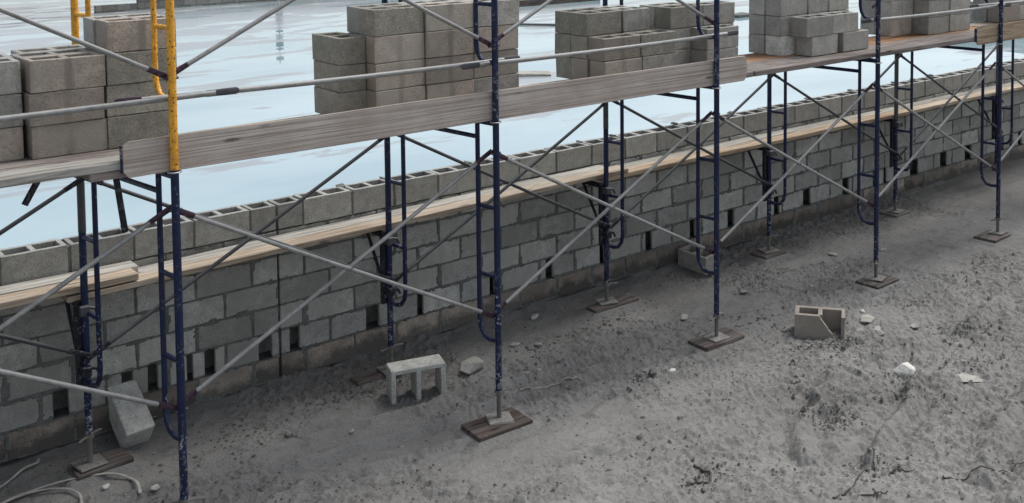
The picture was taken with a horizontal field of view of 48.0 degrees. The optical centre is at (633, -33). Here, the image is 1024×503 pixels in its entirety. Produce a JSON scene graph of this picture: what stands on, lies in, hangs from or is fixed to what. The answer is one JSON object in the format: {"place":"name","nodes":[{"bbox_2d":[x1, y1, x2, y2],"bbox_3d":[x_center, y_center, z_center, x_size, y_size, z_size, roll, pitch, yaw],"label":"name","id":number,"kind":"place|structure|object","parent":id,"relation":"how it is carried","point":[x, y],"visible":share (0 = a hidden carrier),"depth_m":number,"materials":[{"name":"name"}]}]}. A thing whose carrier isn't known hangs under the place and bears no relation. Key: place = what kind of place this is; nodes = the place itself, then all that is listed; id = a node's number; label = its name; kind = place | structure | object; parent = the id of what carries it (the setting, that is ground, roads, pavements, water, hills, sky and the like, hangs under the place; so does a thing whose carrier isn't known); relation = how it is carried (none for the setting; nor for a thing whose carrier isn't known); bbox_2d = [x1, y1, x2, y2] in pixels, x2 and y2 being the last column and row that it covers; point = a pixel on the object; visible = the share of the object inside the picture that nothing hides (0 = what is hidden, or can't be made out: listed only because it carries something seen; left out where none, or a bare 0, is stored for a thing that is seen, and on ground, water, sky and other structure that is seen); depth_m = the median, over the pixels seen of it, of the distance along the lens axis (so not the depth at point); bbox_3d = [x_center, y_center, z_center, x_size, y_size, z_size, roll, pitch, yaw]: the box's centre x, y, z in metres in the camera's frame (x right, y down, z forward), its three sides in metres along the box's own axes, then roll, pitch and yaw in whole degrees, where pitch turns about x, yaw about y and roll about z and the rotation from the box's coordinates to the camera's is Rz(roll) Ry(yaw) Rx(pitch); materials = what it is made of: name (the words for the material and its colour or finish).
{"place":"outdoors","nodes":[
{"label":"outdoors","id":0,"kind":"place"},
{"bbox_2d":[0,158,1023,502],"bbox_3d":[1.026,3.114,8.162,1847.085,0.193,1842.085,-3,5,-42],"label":"ground","id":1,"kind":"structure","parent":0,"point":[542,448],"depth_m":8.19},
{"bbox_2d":[0,458,141,502],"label":"plastic strap","id":2,"kind":"object","parent":1,"relation":"on","point":[138,485],"visible":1,"depth_m":7.04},
{"bbox_2d":[67,447,133,480],"bbox_3d":[-3.407,3.177,7.279,0.206,0.045,0.344,3,5,44],"label":"sole board","id":3,"kind":"object","parent":1,"relation":"on","point":[117,457],"visible":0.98,"depth_m":7.26,"materials":[{"name":"brown wood"}]},
{"bbox_2d":[70,428,108,472],"bbox_3d":[-3.455,2.934,7.229,0.166,0.453,0.195,3,5,42],"label":"screw jack","id":4,"kind":"object","parent":3,"relation":"on","point":[90,461],"visible":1,"depth_m":7.22,"materials":[{"name":"metal"}]},
{"bbox_2d":[107,380,154,448],"bbox_3d":[-3.396,2.999,7.649,0.406,0.370,0.193,3,5,44],"label":"concrete block","id":5,"kind":"object","parent":1,"relation":"on","point":[132,423],"depth_m":7.57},
{"bbox_2d":[350,370,385,385],"bbox_3d":[-1.937,3.090,8.627,0.407,0.046,0.138,-3,5,-42],"label":"sole board","id":6,"kind":"object","parent":1,"relation":"on","point":[366,378],"visible":0.58,"depth_m":8.54,"materials":[{"name":"brown wood"}]},
{"bbox_2d":[376,343,402,375],"bbox_3d":[-1.844,2.846,8.663,0.212,0.441,0.176,-3,5,-42],"label":"screw jack","id":7,"kind":"object","parent":6,"relation":"on","point":[382,369],"visible":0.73,"depth_m":8.65,"materials":[{"name":"metal"}]},
{"bbox_2d":[384,120,502,390],"bbox_3d":[-1.393,1.957,8.207,1.293,1.888,0.080,3,5,41],"label":"scaffold frame","id":8,"kind":"object","parent":7,"relation":"on","point":[496,277],"visible":0.77,"depth_m":7.92,"materials":[{"name":"blue paint"}]},
{"bbox_2d":[366,230,400,303],"bbox_3d":[-1.959,2.272,8.704,0.403,0.546,0.118,2,4,34],"label":"side bracket","id":9,"kind":"object","parent":8,"relation":"attached to","point":[385,291],"visible":0.82,"depth_m":8.61,"materials":[{"name":"metal"}]},
{"bbox_2d":[382,0,499,120],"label":"scaffold frame","id":10,"kind":"object","parent":8,"relation":"on","point":[493,4],"visible":0.59,"depth_m":7.72,"materials":[{"name":"blue paint"}]},
{"bbox_2d":[461,30,738,69],"bbox_3d":[-0.141,0.600,8.492,2.700,0.053,0.033,-3,5,-42],"label":"guard rail","id":11,"kind":"object","parent":10,"relation":"attached to","point":[464,66],"visible":1,"depth_m":8.34,"materials":[{"name":"metal"}]},
{"bbox_2d":[392,102,610,281],"bbox_3d":[-1.025,1.754,9.296,2.205,1.203,0.093,-3,5,-42],"label":"cross brace","id":12,"kind":"object","parent":8,"relation":"attached to","point":[465,221],"visible":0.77,"depth_m":9.25,"materials":[{"name":"metal"}]},
{"bbox_2d":[491,111,713,318],"bbox_3d":[-0.164,1.797,8.549,2.205,1.203,0.072,-3,5,-42],"label":"cross brace","id":13,"kind":"object","parent":8,"relation":"attached to","point":[593,222],"visible":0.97,"depth_m":8.47,"materials":[{"name":"metal"}]},
{"bbox_2d":[386,354,445,404],"bbox_3d":[-1.600,3.047,8.370,0.402,0.289,0.182,-2,4,-25],"label":"concrete block","id":14,"kind":"object","parent":1,"relation":"on","point":[414,367],"depth_m":8.33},
{"bbox_2d":[461,407,532,441],"bbox_3d":[-0.944,3.152,7.834,0.438,0.049,0.268,-3,5,-42],"label":"sole board","id":15,"kind":"object","parent":1,"relation":"on","point":[481,429],"visible":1,"depth_m":7.77,"materials":[{"name":"brown wood"}]},
{"bbox_2d":[0,58,1023,462],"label":"block wall","id":16,"kind":"structure","parent":1,"relation":"on","point":[232,312],"depth_m":9.23,"materials":[{"name":"concrete"}]},
{"bbox_2d":[0,204,1023,502],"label":"mud crumbs","id":17,"kind":"object","parent":1,"relation":"on","point":[804,408],"visible":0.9,"depth_m":8.32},
{"bbox_2d":[678,244,713,274],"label":"concrete block","id":18,"kind":"object","parent":1,"relation":"on","point":[687,258],"depth_m":11.00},
{"bbox_2d":[688,327,744,351],"bbox_3d":[0.680,3.053,9.330,0.443,0.049,0.252,-3,5,-42],"label":"sole board","id":19,"kind":"object","parent":1,"relation":"on","point":[700,342],"visible":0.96,"depth_m":9.27,"materials":[{"name":"brown wood"}]},
{"bbox_2d":[703,312,730,342],"bbox_3d":[0.683,2.812,9.306,0.209,0.446,0.163,-3,5,-42],"label":"screw jack","id":20,"kind":"object","parent":19,"relation":"on","point":[716,336],"visible":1,"depth_m":9.29,"materials":[{"name":"metal"}]},
{"bbox_2d":[603,85,720,315],"bbox_3d":[0.217,1.871,9.642,1.293,1.895,0.080,3,5,41],"label":"scaffold frame","id":21,"kind":"object","parent":20,"relation":"on","point":[715,218],"visible":0.69,"depth_m":9.36,"materials":[{"name":"blue paint"}]},
{"bbox_2d":[582,181,615,244],"bbox_3d":[-0.349,2.176,10.139,0.403,0.546,0.117,2,4,34],"label":"side bracket","id":22,"kind":"object","parent":21,"relation":"attached to","point":[602,192],"visible":0.93,"depth_m":10.04,"materials":[{"name":"metal"}]},
{"bbox_2d":[603,0,719,86],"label":"scaffold frame","id":23,"kind":"object","parent":21,"relation":"on","point":[716,23],"visible":0.45,"depth_m":9.16,"materials":[{"name":"blue paint"}]},
{"bbox_2d":[610,73,775,228],"bbox_3d":[0.585,1.673,10.732,2.205,1.203,0.093,-3,5,-42],"label":"cross brace","id":24,"kind":"object","parent":21,"relation":"attached to","point":[693,149],"visible":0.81,"depth_m":10.63,"materials":[{"name":"metal"}]},
{"bbox_2d":[710,83,873,253],"bbox_3d":[1.446,1.715,9.984,2.205,1.203,0.072,-3,5,-42],"label":"cross brace","id":25,"kind":"object","parent":21,"relation":"attached to","point":[769,191],"visible":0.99,"depth_m":9.92,"materials":[{"name":"metal"}]},
{"bbox_2d":[751,247,785,259],"bbox_3d":[1.366,2.896,11.528,0.309,0.047,0.226,-3,5,-42],"label":"sole board","id":26,"kind":"object","parent":1,"relation":"on","point":[760,254],"visible":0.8,"depth_m":11.46,"materials":[{"name":"brown wood"}]},
{"bbox_2d":[758,235,779,253],"bbox_3d":[1.377,2.671,11.530,0.212,0.417,0.167,-2,4,-23],"label":"screw jack","id":27,"kind":"object","parent":26,"relation":"on","point":[769,248],"visible":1,"depth_m":11.52,"materials":[{"name":"metal"}]},
{"bbox_2d":[766,58,881,259],"bbox_3d":[1.827,1.783,11.077,1.293,1.908,0.080,3,5,41],"label":"scaffold frame","id":28,"kind":"object","parent":27,"relation":"on","point":[875,176],"visible":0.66,"depth_m":10.79,"materials":[{"name":"blue paint"}]},
{"bbox_2d":[747,147,776,200],"bbox_3d":[1.261,2.081,11.573,0.403,0.546,0.116,2,4,34],"label":"side bracket","id":29,"kind":"object","parent":28,"relation":"attached to","point":[765,154],"visible":0.68,"depth_m":11.47,"materials":[{"name":"metal"}]},
{"bbox_2d":[596,109,909,181],"bbox_3d":[1.442,1.774,11.683,4.680,0.048,0.153,-3,5,-42],"label":"plank","id":30,"kind":"object","parent":29,"relation":"on","point":[691,158],"visible":0.73,"depth_m":11.41,"materials":[{"name":"beige wood"}]},
{"bbox_2d":[747,30,973,67],"bbox_3d":[2.415,0.790,11.184,4.205,0.054,0.190,-3,5,-42],"label":"plank","id":31,"kind":"object","parent":28,"relation":"on","point":[801,57],"visible":0.41,"depth_m":11.13,"materials":[{"name":"brown wood"}]},
{"bbox_2d":[796,33,837,56],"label":"concrete block","id":32,"kind":"object","parent":31,"relation":"on","point":[818,45],"depth_m":10.49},
{"bbox_2d":[791,14,832,37],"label":"concrete block","id":33,"kind":"object","parent":32,"relation":"on","point":[811,25],"depth_m":10.42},
{"bbox_2d":[836,29,868,51],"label":"concrete block","id":34,"kind":"object","parent":31,"relation":"on","point":[853,40],"depth_m":10.80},
{"bbox_2d":[818,11,857,33],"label":"concrete block","id":35,"kind":"object","parent":34,"relation":"on","point":[845,21],"depth_m":10.74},
{"bbox_2d":[747,26,976,61],"bbox_3d":[2.295,0.781,11.333,4.185,0.055,0.190,-3,5,-42],"label":"plank","id":36,"kind":"object","parent":28,"relation":"on","point":[760,58],"visible":0.25,"depth_m":11.53,"materials":[{"name":"brown wood"}]},
{"bbox_2d":[765,35,795,55],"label":"concrete block","id":37,"kind":"object","parent":36,"relation":"on","point":[780,45],"depth_m":10.51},
{"bbox_2d":[765,14,806,35],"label":"concrete block","id":38,"kind":"object","parent":37,"relation":"on","point":[777,26],"depth_m":10.48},
{"bbox_2d":[765,0,806,16],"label":"concrete block","id":39,"kind":"object","parent":38,"relation":"on","point":[780,8],"depth_m":10.51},
{"bbox_2d":[913,15,948,34],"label":"concrete block","id":40,"kind":"object","parent":36,"relation":"on","point":[930,25],"depth_m":12.08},
{"bbox_2d":[869,62,996,207],"bbox_3d":[3.056,1.633,11.419,2.205,1.203,0.072,-3,5,-42],"label":"cross brace","id":41,"kind":"object","parent":28,"relation":"attached to","point":[936,129],"visible":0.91,"depth_m":11.38,"materials":[{"name":"metal"}]},
{"bbox_2d":[794,305,844,339],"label":"concrete block","id":42,"kind":"object","parent":1,"relation":"on","point":[813,322],"depth_m":9.42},
{"bbox_2d":[879,206,910,217],"bbox_3d":[2.982,2.798,12.988,0.310,0.044,0.253,-3,5,-42],"label":"sole board","id":43,"kind":"object","parent":1,"relation":"on","point":[890,214],"visible":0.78,"depth_m":12.92,"materials":[{"name":"wood"}]},
{"bbox_2d":[886,197,904,213],"bbox_3d":[2.985,2.582,12.966,0.161,0.402,0.186,2,4,37],"label":"screw jack","id":44,"kind":"object","parent":43,"relation":"on","point":[894,209],"visible":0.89,"depth_m":12.96,"materials":[{"name":"metal"}]},
{"bbox_2d":[893,39,1003,217],"bbox_3d":[3.436,1.694,12.511,1.293,1.922,0.080,3,5,41],"label":"scaffold frame","id":45,"kind":"object","parent":44,"relation":"on","point":[896,169],"visible":0.7,"depth_m":12.23,"materials":[{"name":"blue paint"}]},
{"bbox_2d":[747,34,974,75],"bbox_3d":[2.535,0.799,11.035,4.225,0.051,0.189,-3,5,-42],"label":"plank","id":46,"kind":"object","parent":45,"relation":"on","point":[827,60],"visible":0.84,"depth_m":10.54,"materials":[{"name":"grey wood"}]},
{"bbox_2d":[880,119,902,166],"bbox_3d":[2.870,1.986,13.006,0.403,0.546,0.118,2,4,34],"label":"side bracket","id":47,"kind":"object","parent":45,"relation":"attached to","point":[893,124],"visible":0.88,"depth_m":12.90,"materials":[{"name":"metal"}]},
{"bbox_2d":[609,107,900,167],"bbox_3d":[1.339,1.767,11.798,4.680,0.046,0.152,-3,5,-42],"label":"plank","id":48,"kind":"object","parent":47,"relation":"on","point":[739,141],"visible":0.5,"depth_m":11.71,"materials":[{"name":"brown wood"}]},
{"bbox_2d":[898,44,997,155],"bbox_3d":[3.804,1.509,13.601,2.205,1.203,0.093,-3,5,-42],"label":"cross brace","id":49,"kind":"object","parent":45,"relation":"attached to","point":[949,92],"visible":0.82,"depth_m":13.49,"materials":[{"name":"metal"}]},
{"bbox_2d":[985,0,1003,42],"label":"scaffold frame","id":50,"kind":"object","parent":45,"relation":"on","point":[1001,4],"visible":0.59,"depth_m":12.03,"materials":[{"name":"blue paint"}]},
{"bbox_2d":[974,20,1023,44],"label":"toe board","id":51,"kind":"object","parent":50,"relation":"attached to","point":[986,34],"visible":0.99,"depth_m":12.05,"materials":[{"name":"beige wood"}]},
{"bbox_2d":[995,40,1013,167],"bbox_3d":[5.046,1.606,13.946,1.293,1.935,0.080,3,5,41],"label":"scaffold frame","id":52,"kind":"object","parent":1,"relation":"on","point":[1011,70],"visible":0.35,"depth_m":14.24,"materials":[{"name":"blue paint"}]},
{"bbox_2d":[977,96,1003,138],"bbox_3d":[4.480,1.891,14.441,0.403,0.546,0.118,2,4,34],"label":"side bracket","id":53,"kind":"object","parent":52,"relation":"attached to","point":[994,131],"visible":0.49,"depth_m":14.35,"materials":[{"name":"metal"}]},
{"bbox_2d":[904,83,1023,112],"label":"plank","id":54,"kind":"object","parent":53,"relation":"on","point":[941,103],"visible":0.82,"depth_m":13.93,"materials":[{"name":"brown wood"}]},
{"bbox_3d":[-2.522,3.242,6.444,0.447,0.047,0.274,-3,5,-42],"label":"sole board","id":55,"kind":"object","parent":1,"relation":"on","visible":0},
{"bbox_2d":[171,496,204,502],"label":"screw jack","id":56,"kind":"object","parent":55,"relation":"on","point":[189,499],"visible":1,"depth_m":6.44,"materials":[{"name":"metal"}]},
{"bbox_2d":[74,170,187,500],"bbox_3d":[-3.003,2.038,6.772,1.293,1.888,0.080,3,5,41],"label":"scaffold frame","id":57,"kind":"object","parent":56,"relation":"on","point":[180,437],"visible":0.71,"depth_m":6.48,"materials":[{"name":"blue paint"}]},
{"bbox_2d":[0,177,90,358],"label":"cross brace","id":58,"kind":"object","parent":57,"relation":"attached to","point":[70,186],"visible":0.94,"depth_m":6.96,"materials":[{"name":"metal"}]},
{"bbox_2d":[64,300,96,385],"bbox_3d":[-3.569,2.367,7.269,0.403,0.546,0.118,2,4,34],"label":"side bracket","id":59,"kind":"object","parent":57,"relation":"attached to","point":[81,370],"visible":0.66,"depth_m":7.17,"materials":[{"name":"metal"}]},
{"bbox_2d":[61,165,627,302],"bbox_3d":[-1.847,1.955,8.751,4.700,0.094,0.154,-3,5,-42],"label":"plank","id":60,"kind":"object","parent":59,"relation":"on","point":[189,268],"visible":0.77,"depth_m":8.42,"materials":[{"name":"brown wood"}]},
{"bbox_2d":[0,268,138,309],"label":"plank","id":61,"kind":"object","parent":60,"relation":"on","point":[16,299],"visible":0.88,"depth_m":7.15,"materials":[{"name":"brown wood"}]},
{"bbox_2d":[137,165,603,273],"bbox_3d":[-1.987,1.951,8.833,4.600,0.090,0.152,-3,5,-42],"label":"plank","id":62,"kind":"object","parent":59,"relation":"on","point":[257,243],"visible":0.5,"depth_m":8.67,"materials":[{"name":"brown wood"}]},
{"bbox_2d":[0,260,137,294],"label":"plank","id":63,"kind":"object","parent":62,"relation":"on","point":[30,284],"visible":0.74,"depth_m":7.28,"materials":[{"name":"brown wood"}]},
{"bbox_2d":[0,205,176,410],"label":"cross brace","id":64,"kind":"object","parent":57,"relation":"attached to","point":[89,265],"visible":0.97,"depth_m":6.08,"materials":[{"name":"metal"}]},
{"bbox_2d":[70,0,178,170],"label":"scaffold frame","id":65,"kind":"object","parent":57,"relation":"on","point":[169,28],"visible":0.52,"depth_m":6.29,"materials":[{"name":"yellow paint"}]},
{"bbox_2d":[0,7,167,80],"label":"cross brace","id":66,"kind":"object","parent":65,"relation":"attached to","point":[157,72],"visible":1,"depth_m":6.00,"materials":[{"name":"metal"}]},
{"bbox_2d":[0,87,238,121],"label":"guard rail","id":67,"kind":"object","parent":65,"relation":"attached to","point":[128,103],"visible":1,"depth_m":6.12,"materials":[{"name":"metal"}]},
{"bbox_2d":[114,55,519,101],"bbox_3d":[-1.800,0.682,7.048,2.700,0.061,0.033,-3,5,-42],"label":"guard rail","id":68,"kind":"object","parent":65,"relation":"attached to","point":[339,79],"visible":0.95,"depth_m":7.03,"materials":[{"name":"metal"}]},
{"bbox_2d":[166,0,491,80],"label":"cross brace","id":69,"kind":"object","parent":65,"relation":"attached to","point":[182,67],"visible":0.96,"depth_m":6.69,"materials":[{"name":"metal"}]},
{"bbox_2d":[119,56,746,177],"bbox_3d":[-0.923,0.942,7.815,4.975,0.212,0.031,-3,5,-42],"label":"toe board","id":70,"kind":"object","parent":65,"relation":"attached to","point":[144,157],"visible":1,"depth_m":7.30,"materials":[{"name":"brown wood"}]},
{"bbox_2d":[79,138,393,359],"bbox_3d":[-2.635,1.836,7.861,2.205,1.203,0.093,-3,5,-42],"label":"cross brace","id":71,"kind":"object","parent":57,"relation":"attached to","point":[92,355],"visible":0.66,"depth_m":7.73,"materials":[{"name":"metal"}]},
{"bbox_2d":[170,149,494,404],"bbox_3d":[-1.774,1.878,7.114,2.205,1.203,0.072,-3,5,-42],"label":"cross brace","id":72,"kind":"object","parent":57,"relation":"attached to","point":[192,215],"visible":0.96,"depth_m":7.02,"materials":[{"name":"metal"}]},
{"bbox_2d":[80,71,752,182],"bbox_3d":[-1.006,1.008,7.880,5.240,0.051,0.189,-3,5,-42],"label":"plank","id":73,"kind":"object","parent":57,"relation":"on","point":[103,176],"visible":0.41,"depth_m":6.13,"materials":[{"name":"wood"}]},
{"bbox_2d":[0,155,119,187],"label":"plank","id":74,"kind":"object","parent":73,"relation":"on","point":[30,175],"visible":0.69,"depth_m":6.00,"materials":[{"name":"brown wood"}]},
{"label":"plank","id":75,"kind":"object","parent":57,"relation":"on","visible":0},
{"bbox_2d":[0,148,118,171],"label":"plank","id":76,"kind":"object","parent":75,"relation":"on","point":[51,160],"visible":0.25,"depth_m":6.22,"materials":[{"name":"brown wood"}]},
{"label":"plank","id":77,"kind":"object","parent":57,"relation":"on","visible":0},
{"bbox_2d":[0,154,68,163],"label":"plank","id":78,"kind":"object","parent":77,"relation":"on","point":[26,157],"visible":0.12,"depth_m":6.20,"materials":[{"name":"brown wood"}]},
{"bbox_2d":[0,126,23,161],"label":"concrete block","id":79,"kind":"object","parent":78,"relation":"on","point":[11,144],"depth_m":6.19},
{"bbox_2d":[0,93,22,128],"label":"concrete block","id":80,"kind":"object","parent":79,"relation":"on","point":[10,104],"depth_m":6.18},
{"bbox_2d":[0,57,21,94],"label":"concrete block","id":81,"kind":"object","parent":80,"relation":"on","point":[10,77],"depth_m":6.17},
{"bbox_2d":[23,118,107,159],"bbox_3d":[-3.193,0.947,6.396,0.393,0.181,0.194,-3,5,-41],"label":"concrete block","id":82,"kind":"object","parent":78,"relation":"on","point":[53,140],"depth_m":6.31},
{"bbox_2d":[20,86,104,126],"bbox_3d":[-3.195,0.766,6.370,0.392,0.180,0.195,-3,5,-42],"label":"concrete block","id":83,"kind":"object","parent":82,"relation":"on","point":[45,101],"depth_m":6.28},
{"bbox_2d":[20,51,105,93],"bbox_3d":[-3.191,0.584,6.367,0.393,0.181,0.194,-3,5,-42],"label":"concrete block","id":84,"kind":"object","parent":83,"relation":"on","point":[58,72],"depth_m":6.29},
{"bbox_2d":[105,110,168,148],"bbox_3d":[-2.896,0.930,6.651,0.393,0.180,0.195,-3,5,-41],"label":"concrete block","id":85,"kind":"object","parent":78,"relation":"on","point":[122,130],"depth_m":6.55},
{"bbox_2d":[103,79,167,116],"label":"concrete block","id":86,"kind":"object","parent":85,"relation":"on","point":[112,93],"depth_m":6.54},
{"bbox_2d":[96,48,176,84],"bbox_3d":[-2.893,0.567,6.630,0.393,0.181,0.195,-3,5,-42],"label":"concrete block","id":87,"kind":"object","parent":86,"relation":"on","point":[118,72],"depth_m":6.52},
{"bbox_2d":[95,15,175,52],"bbox_3d":[-2.897,0.385,6.629,0.393,0.181,0.194,-3,5,-41],"label":"concrete block","id":88,"kind":"object","parent":87,"relation":"on","point":[122,34],"depth_m":6.53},
{"bbox_2d":[314,86,366,113],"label":"concrete block","id":89,"kind":"object","parent":77,"relation":"on","point":[326,101],"depth_m":7.59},
{"bbox_2d":[314,60,365,92],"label":"concrete block","id":90,"kind":"object","parent":89,"relation":"on","point":[322,70],"depth_m":7.58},
{"bbox_2d":[312,32,365,65],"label":"concrete block","id":91,"kind":"object","parent":90,"relation":"on","point":[339,48],"depth_m":7.57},
{"bbox_2d":[366,85,424,107],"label":"concrete block","id":92,"kind":"object","parent":77,"relation":"on","point":[394,96],"depth_m":7.65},
{"bbox_2d":[365,59,424,90],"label":"concrete block","id":93,"kind":"object","parent":92,"relation":"on","point":[393,82],"depth_m":7.65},
{"bbox_2d":[360,32,424,63],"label":"concrete block","id":94,"kind":"object","parent":93,"relation":"on","point":[394,48],"depth_m":7.64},
{"bbox_2d":[359,4,423,36],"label":"concrete block","id":95,"kind":"object","parent":94,"relation":"on","point":[379,21],"depth_m":7.63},
{"bbox_2d":[425,79,473,99],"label":"concrete block","id":96,"kind":"object","parent":77,"relation":"on","point":[448,89],"depth_m":7.93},
{"bbox_2d":[423,53,472,84],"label":"concrete block","id":97,"kind":"object","parent":96,"relation":"on","point":[446,75],"depth_m":7.92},
{"bbox_2d":[423,28,472,58],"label":"concrete block","id":98,"kind":"object","parent":97,"relation":"on","point":[444,43],"depth_m":7.90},
{"bbox_2d":[418,1,472,31],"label":"concrete block","id":99,"kind":"object","parent":98,"relation":"on","point":[459,13],"depth_m":7.93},
{"bbox_2d":[473,73,518,92],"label":"concrete block","id":100,"kind":"object","parent":77,"relation":"on","point":[484,84],"depth_m":8.22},
{"bbox_2d":[472,48,517,77],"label":"concrete block","id":101,"kind":"object","parent":100,"relation":"on","point":[503,69],"depth_m":8.22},
{"bbox_2d":[472,24,517,52],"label":"concrete block","id":102,"kind":"object","parent":101,"relation":"on","point":[509,40],"depth_m":8.21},
{"bbox_2d":[464,0,518,26],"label":"concrete block","id":103,"kind":"object","parent":102,"relation":"on","point":[508,11],"depth_m":8.20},
{"bbox_2d":[590,57,641,76],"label":"concrete block","id":104,"kind":"object","parent":77,"relation":"on","point":[599,68],"depth_m":8.97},
{"bbox_2d":[588,33,639,60],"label":"concrete block","id":105,"kind":"object","parent":104,"relation":"on","point":[609,41],"depth_m":8.98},
{"bbox_2d":[0,0,1023,248],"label":"water","id":106,"kind":"structure","parent":0,"point":[276,48],"depth_m":19.07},
{"bbox_2d":[136,0,283,9],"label":"block wall","id":107,"kind":"structure","parent":106,"relation":"in","point":[145,4],"depth_m":36.23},
{"bbox_2d":[570,9,620,35],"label":"concrete block","id":108,"kind":"object","parent":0,"point":[595,22],"depth_m":9.10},
{"bbox_2d":[611,6,648,31],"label":"concrete block","id":109,"kind":"object","parent":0,"point":[633,18],"depth_m":9.38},
{"bbox_2d":[628,29,675,56],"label":"concrete block","id":110,"kind":"object","parent":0,"point":[647,36],"depth_m":9.27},
{"bbox_2d":[655,3,702,28],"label":"concrete block","id":111,"kind":"object","parent":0,"point":[674,16],"depth_m":9.55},
{"bbox_2d":[691,24,738,49],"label":"concrete block","id":112,"kind":"object","parent":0,"point":[724,42],"depth_m":9.61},
{"bbox_2d":[689,0,734,24],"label":"concrete block","id":113,"kind":"object","parent":112,"relation":"on","point":[726,11],"depth_m":9.89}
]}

